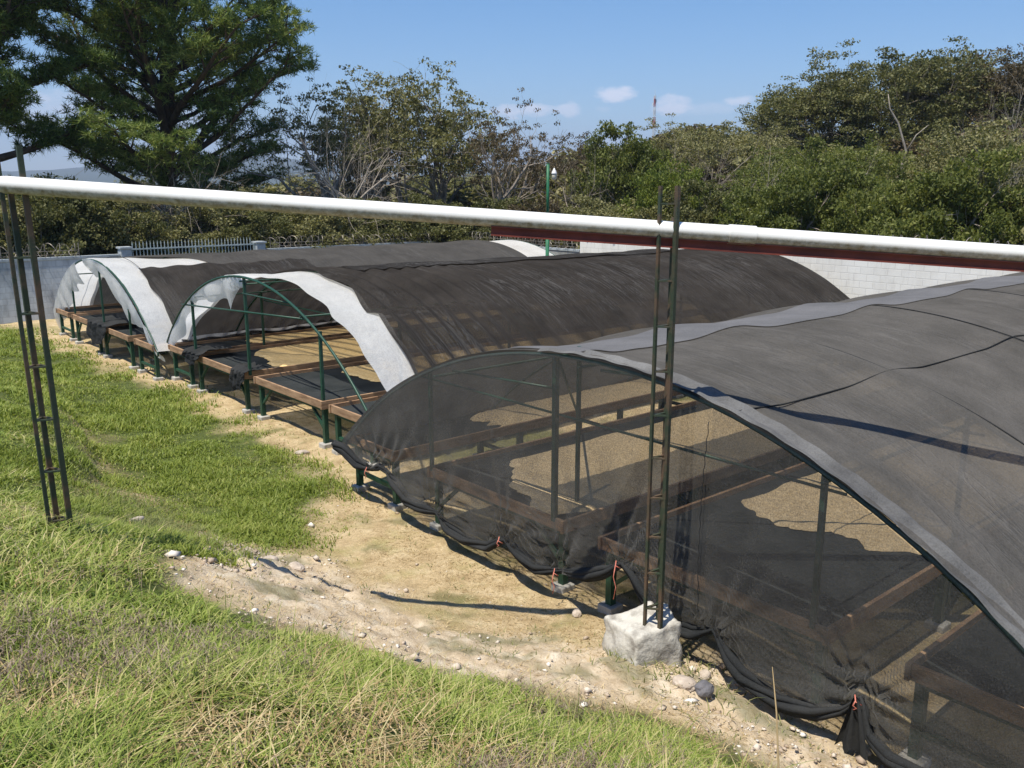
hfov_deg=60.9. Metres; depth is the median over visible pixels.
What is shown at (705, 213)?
bush
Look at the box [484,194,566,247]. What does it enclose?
thicket
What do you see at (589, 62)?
sky
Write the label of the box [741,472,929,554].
coffee beans
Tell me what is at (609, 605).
drying bench
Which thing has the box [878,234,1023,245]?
razor wire
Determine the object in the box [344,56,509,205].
sparse tree
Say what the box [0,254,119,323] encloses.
yard wall
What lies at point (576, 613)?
stone
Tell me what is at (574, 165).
sparse tree
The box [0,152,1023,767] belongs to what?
ground
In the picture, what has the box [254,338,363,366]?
coffee beans
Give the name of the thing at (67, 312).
drying bench
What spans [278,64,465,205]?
sparse tree
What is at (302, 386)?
drying bench
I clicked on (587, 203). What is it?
thicket
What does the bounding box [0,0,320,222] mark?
pine tree
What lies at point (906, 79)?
broad tree
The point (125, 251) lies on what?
railing wall
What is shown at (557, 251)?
yard wall
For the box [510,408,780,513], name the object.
coffee beans
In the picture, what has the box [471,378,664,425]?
coffee beans
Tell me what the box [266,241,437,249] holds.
yard wall
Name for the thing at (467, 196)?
woodland
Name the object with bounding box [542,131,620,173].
sparse tree
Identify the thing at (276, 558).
stone
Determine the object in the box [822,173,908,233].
bush
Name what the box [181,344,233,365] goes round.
black cloth
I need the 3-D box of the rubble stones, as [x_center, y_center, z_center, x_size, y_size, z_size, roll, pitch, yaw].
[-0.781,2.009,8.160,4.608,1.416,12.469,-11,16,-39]
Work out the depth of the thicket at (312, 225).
36.66 m
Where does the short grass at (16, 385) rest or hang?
on the ground at (358, 552)
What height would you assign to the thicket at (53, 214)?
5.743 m
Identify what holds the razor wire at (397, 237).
on the yard wall at (347, 245)
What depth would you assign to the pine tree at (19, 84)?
34.52 m
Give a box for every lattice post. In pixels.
[0,145,74,533]
[643,186,680,628]
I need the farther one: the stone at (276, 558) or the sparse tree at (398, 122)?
the sparse tree at (398, 122)
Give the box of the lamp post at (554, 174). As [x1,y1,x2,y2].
[545,163,556,255]
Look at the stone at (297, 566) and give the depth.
9.65 m
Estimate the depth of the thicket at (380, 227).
38.61 m
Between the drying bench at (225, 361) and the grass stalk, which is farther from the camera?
the drying bench at (225, 361)
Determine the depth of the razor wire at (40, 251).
29.65 m
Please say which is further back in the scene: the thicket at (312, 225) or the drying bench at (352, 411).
the thicket at (312, 225)
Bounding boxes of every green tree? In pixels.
[564,120,687,209]
[616,157,718,222]
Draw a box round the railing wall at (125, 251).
[116,237,266,256]
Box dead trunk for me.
[888,94,926,168]
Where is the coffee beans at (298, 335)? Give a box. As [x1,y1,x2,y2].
[245,327,348,342]
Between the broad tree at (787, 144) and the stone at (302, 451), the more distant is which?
the broad tree at (787, 144)
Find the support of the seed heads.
on the ground at (358, 552)
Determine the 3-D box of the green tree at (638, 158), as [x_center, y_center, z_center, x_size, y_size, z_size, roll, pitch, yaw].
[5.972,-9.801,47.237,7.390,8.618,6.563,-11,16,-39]
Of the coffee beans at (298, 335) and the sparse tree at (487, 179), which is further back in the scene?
the sparse tree at (487, 179)
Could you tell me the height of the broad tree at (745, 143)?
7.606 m
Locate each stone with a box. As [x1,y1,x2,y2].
[131,516,143,521]
[262,555,278,560]
[289,561,304,572]
[295,450,309,454]
[572,608,581,617]
[672,675,695,691]
[694,680,713,697]
[698,669,710,679]
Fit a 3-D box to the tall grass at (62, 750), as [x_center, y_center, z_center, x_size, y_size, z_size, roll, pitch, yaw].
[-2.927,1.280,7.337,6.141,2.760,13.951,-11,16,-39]
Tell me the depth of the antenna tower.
851.07 m
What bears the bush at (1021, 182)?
on the ground at (358, 552)
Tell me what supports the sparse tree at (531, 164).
on the ground at (358, 552)
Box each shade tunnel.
[53,240,554,361]
[165,249,849,411]
[331,272,1023,767]
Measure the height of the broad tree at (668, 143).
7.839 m
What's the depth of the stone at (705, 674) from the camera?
7.85 m
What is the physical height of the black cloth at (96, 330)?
0.730 m
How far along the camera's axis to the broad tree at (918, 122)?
62.07 m
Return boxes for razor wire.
[0,243,79,258]
[269,233,363,247]
[362,233,435,243]
[468,231,577,248]
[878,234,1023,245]
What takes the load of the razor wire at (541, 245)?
on the yard wall at (557, 251)
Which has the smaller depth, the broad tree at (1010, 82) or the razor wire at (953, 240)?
the razor wire at (953, 240)
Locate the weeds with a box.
[4,355,958,753]
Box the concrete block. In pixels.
[602,601,682,666]
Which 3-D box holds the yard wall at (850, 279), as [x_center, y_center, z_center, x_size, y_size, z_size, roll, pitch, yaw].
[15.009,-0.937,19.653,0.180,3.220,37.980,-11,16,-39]
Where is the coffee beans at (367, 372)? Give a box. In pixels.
[342,364,380,381]
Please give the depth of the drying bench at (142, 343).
20.84 m
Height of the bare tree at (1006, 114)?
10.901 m
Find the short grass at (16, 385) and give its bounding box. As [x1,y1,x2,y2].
[0,325,370,567]
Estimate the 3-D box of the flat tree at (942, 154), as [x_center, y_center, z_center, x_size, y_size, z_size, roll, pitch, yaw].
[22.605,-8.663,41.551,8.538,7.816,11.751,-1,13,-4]
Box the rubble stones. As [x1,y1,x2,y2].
[142,472,884,767]
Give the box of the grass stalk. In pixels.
[772,667,779,767]
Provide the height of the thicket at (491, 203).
4.630 m
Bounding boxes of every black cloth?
[86,313,142,344]
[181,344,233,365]
[229,362,262,390]
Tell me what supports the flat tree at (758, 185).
on the ground at (358, 552)
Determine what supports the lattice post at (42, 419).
on the ground at (358, 552)
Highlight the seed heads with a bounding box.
[0,501,716,767]
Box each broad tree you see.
[629,112,716,174]
[669,119,788,186]
[729,37,925,156]
[750,121,825,161]
[790,35,1023,154]
[886,36,1023,139]
[929,43,1023,134]
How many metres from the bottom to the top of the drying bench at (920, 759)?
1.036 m
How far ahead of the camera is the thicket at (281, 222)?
36.05 m
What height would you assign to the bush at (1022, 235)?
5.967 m
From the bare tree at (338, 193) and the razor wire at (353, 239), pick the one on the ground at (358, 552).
the bare tree at (338, 193)
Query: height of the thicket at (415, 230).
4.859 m
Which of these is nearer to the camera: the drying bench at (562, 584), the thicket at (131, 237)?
the drying bench at (562, 584)
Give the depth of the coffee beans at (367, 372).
17.48 m
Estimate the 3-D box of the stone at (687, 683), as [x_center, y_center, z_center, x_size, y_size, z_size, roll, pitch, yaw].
[1.469,2.545,7.420,0.218,0.125,0.170,11,17,41]
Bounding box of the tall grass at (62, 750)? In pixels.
[0,430,830,767]
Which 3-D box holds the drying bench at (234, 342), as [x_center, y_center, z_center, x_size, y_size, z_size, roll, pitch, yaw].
[-1.733,-1.427,24.917,15.540,1.018,1.200,-11,16,-39]
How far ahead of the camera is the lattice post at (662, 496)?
7.38 m
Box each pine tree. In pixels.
[0,0,127,161]
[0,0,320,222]
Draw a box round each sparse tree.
[217,68,435,217]
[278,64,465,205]
[306,69,462,202]
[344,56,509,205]
[447,127,570,204]
[454,87,579,212]
[526,135,588,197]
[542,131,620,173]
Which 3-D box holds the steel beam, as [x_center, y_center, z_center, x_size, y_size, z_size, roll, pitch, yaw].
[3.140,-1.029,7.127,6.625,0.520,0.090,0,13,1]
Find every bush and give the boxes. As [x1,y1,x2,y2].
[653,178,736,224]
[713,163,850,233]
[727,183,792,224]
[779,150,880,230]
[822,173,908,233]
[831,158,981,240]
[887,144,1023,244]
[964,166,1023,244]
[1000,188,1023,244]
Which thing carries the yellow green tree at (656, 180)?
on the ground at (358, 552)
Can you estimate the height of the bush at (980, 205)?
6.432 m
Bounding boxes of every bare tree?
[134,124,274,234]
[274,74,421,240]
[518,142,615,213]
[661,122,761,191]
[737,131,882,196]
[952,64,1023,177]
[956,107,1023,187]
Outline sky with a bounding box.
[0,0,1023,170]
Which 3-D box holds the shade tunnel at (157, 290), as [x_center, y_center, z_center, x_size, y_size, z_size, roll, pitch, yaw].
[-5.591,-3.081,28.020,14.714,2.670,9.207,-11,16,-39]
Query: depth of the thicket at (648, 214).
34.14 m
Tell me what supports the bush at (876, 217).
on the ground at (358, 552)
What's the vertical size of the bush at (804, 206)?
5.975 m
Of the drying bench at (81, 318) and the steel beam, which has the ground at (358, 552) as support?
the drying bench at (81, 318)
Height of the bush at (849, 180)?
6.364 m
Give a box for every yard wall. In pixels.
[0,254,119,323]
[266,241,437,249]
[539,246,579,254]
[580,242,1017,298]
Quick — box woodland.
[4,122,1023,251]
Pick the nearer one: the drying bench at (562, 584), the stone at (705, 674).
the stone at (705, 674)
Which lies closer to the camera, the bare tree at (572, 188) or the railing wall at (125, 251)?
the railing wall at (125, 251)
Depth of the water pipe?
7.04 m
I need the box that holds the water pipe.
[0,176,1023,261]
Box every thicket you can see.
[0,169,171,257]
[0,196,85,258]
[66,200,189,255]
[158,205,283,254]
[207,192,331,251]
[244,196,380,247]
[335,197,419,244]
[391,189,469,242]
[413,196,534,242]
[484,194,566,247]
[544,194,616,248]
[575,192,672,247]
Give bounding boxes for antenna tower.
[652,95,656,135]
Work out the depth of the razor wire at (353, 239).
35.80 m
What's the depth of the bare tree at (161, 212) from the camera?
35.82 m
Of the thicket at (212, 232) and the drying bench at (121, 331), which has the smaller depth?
the drying bench at (121, 331)
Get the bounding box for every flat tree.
[714,148,811,198]
[730,132,915,196]
[896,117,1023,188]
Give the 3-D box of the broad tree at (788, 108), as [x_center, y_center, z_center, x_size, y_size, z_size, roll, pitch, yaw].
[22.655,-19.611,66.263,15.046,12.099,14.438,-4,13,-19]
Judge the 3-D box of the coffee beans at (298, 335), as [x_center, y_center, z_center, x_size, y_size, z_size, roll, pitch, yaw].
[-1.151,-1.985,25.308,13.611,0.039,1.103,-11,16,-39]
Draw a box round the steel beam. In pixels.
[491,226,1023,271]
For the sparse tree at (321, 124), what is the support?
on the ground at (358, 552)
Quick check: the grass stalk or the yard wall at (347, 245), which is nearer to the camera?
the grass stalk
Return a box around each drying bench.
[56,302,135,341]
[71,309,138,354]
[103,321,145,369]
[133,333,259,380]
[168,325,351,388]
[196,335,366,413]
[253,360,386,448]
[328,394,682,465]
[351,378,682,511]
[427,400,797,593]
[598,462,950,721]
[899,609,1023,767]
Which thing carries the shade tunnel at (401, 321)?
on the ground at (358, 552)
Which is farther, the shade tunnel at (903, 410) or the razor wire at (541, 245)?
the razor wire at (541, 245)
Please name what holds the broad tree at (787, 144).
on the ground at (358, 552)
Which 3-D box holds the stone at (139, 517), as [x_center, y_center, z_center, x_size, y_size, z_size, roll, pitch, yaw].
[-4.483,1.634,10.326,0.159,0.098,0.316,5,13,19]
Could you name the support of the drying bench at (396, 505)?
on the ground at (358, 552)
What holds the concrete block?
on the ground at (358, 552)
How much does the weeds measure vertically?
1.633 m
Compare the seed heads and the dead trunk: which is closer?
the seed heads
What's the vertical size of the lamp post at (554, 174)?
5.320 m
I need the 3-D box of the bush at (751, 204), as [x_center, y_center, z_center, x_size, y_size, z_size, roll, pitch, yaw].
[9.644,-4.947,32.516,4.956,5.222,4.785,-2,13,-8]
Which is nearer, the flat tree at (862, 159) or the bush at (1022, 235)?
the bush at (1022, 235)
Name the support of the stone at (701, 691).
on the ground at (358, 552)
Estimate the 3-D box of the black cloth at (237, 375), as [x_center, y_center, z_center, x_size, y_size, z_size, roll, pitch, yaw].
[-5.302,-0.121,17.459,0.531,0.549,0.698,-11,16,-39]
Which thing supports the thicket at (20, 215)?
on the ground at (358, 552)

